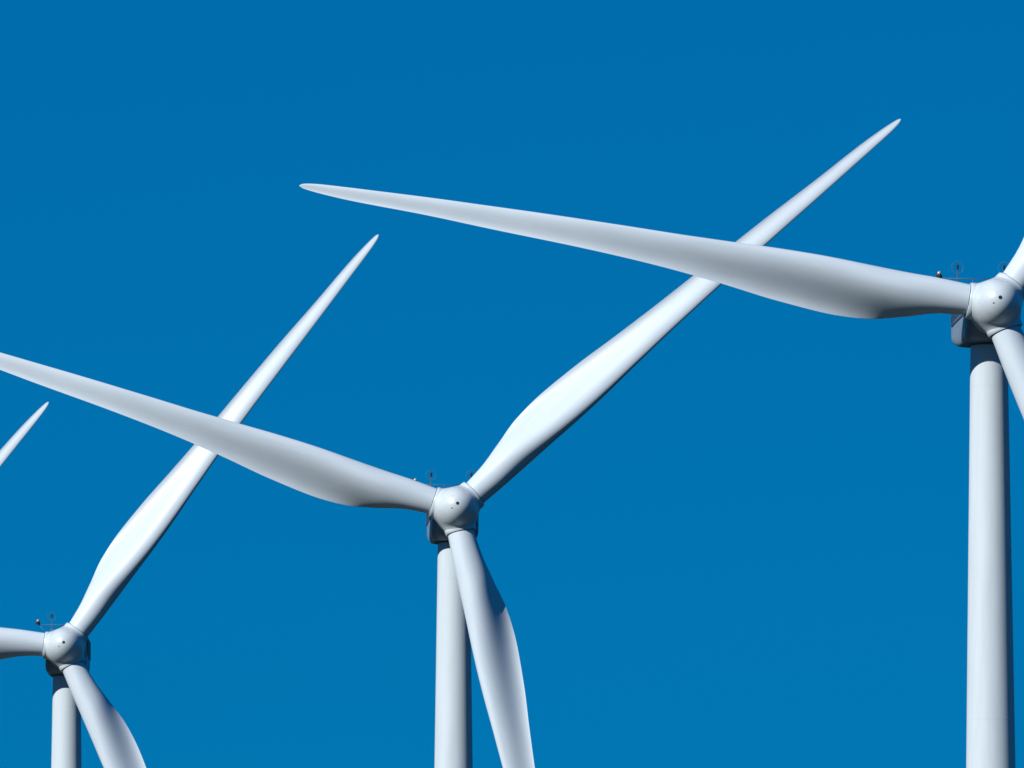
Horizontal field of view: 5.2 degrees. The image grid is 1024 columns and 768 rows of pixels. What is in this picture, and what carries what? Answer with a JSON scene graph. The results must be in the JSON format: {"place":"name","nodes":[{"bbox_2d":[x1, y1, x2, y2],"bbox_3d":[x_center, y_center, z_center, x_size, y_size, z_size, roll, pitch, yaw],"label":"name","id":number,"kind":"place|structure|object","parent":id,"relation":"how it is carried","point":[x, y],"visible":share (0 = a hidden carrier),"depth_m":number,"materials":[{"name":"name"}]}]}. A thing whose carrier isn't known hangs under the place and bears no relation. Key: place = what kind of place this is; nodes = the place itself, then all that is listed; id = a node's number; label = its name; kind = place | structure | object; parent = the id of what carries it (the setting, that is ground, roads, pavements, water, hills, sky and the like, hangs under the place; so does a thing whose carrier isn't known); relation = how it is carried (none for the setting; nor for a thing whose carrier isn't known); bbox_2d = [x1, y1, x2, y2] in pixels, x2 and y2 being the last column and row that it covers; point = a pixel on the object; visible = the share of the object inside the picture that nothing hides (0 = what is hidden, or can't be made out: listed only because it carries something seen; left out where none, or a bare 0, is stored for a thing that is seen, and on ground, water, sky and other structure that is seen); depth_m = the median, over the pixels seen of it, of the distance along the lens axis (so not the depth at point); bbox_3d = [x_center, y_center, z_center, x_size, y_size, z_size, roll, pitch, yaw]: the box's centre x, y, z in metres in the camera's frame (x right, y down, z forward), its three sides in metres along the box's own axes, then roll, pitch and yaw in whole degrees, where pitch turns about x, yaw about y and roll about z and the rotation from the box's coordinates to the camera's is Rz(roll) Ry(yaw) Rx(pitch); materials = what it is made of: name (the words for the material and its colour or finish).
{"place":"outdoors","nodes":[
{"label":"outdoors","id":0,"kind":"place"},
{"bbox_2d":[0,0,1023,767],"label":"sky","id":1,"kind":"structure","parent":0,"point":[750,551],"materials":[{"name":"blue"}]},
{"label":"ground","id":2,"kind":"structure","parent":0,"visible":0},
{"bbox_2d":[0,402,48,466],"bbox_3d":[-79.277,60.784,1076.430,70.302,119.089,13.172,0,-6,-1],"label":"wind turbine","id":3,"kind":"object","parent":2,"relation":"on","point":[10,445],"visible":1,"depth_m":1082.53,"materials":[{"name":"grey metal"}]},
{"bbox_2d":[0,234,378,767],"bbox_3d":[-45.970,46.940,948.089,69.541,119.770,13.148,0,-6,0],"label":"wind turbine","id":4,"kind":"object","parent":2,"relation":"on","point":[64,651],"visible":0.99,"depth_m":948.61,"materials":[{"name":"grey metal"}]},
{"bbox_2d":[0,119,900,767],"bbox_3d":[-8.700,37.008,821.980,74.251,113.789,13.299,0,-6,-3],"label":"wind turbine","id":5,"kind":"object","parent":2,"relation":"on","point":[472,613],"visible":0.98,"depth_m":821.75,"materials":[{"name":"grey metal"}]},
{"bbox_2d":[299,184,1023,767],"bbox_3d":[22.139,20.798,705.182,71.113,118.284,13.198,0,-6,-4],"label":"wind turbine","id":6,"kind":"object","parent":2,"relation":"on","point":[985,322],"visible":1,"depth_m":704.50,"materials":[{"name":"paint"}]}
]}

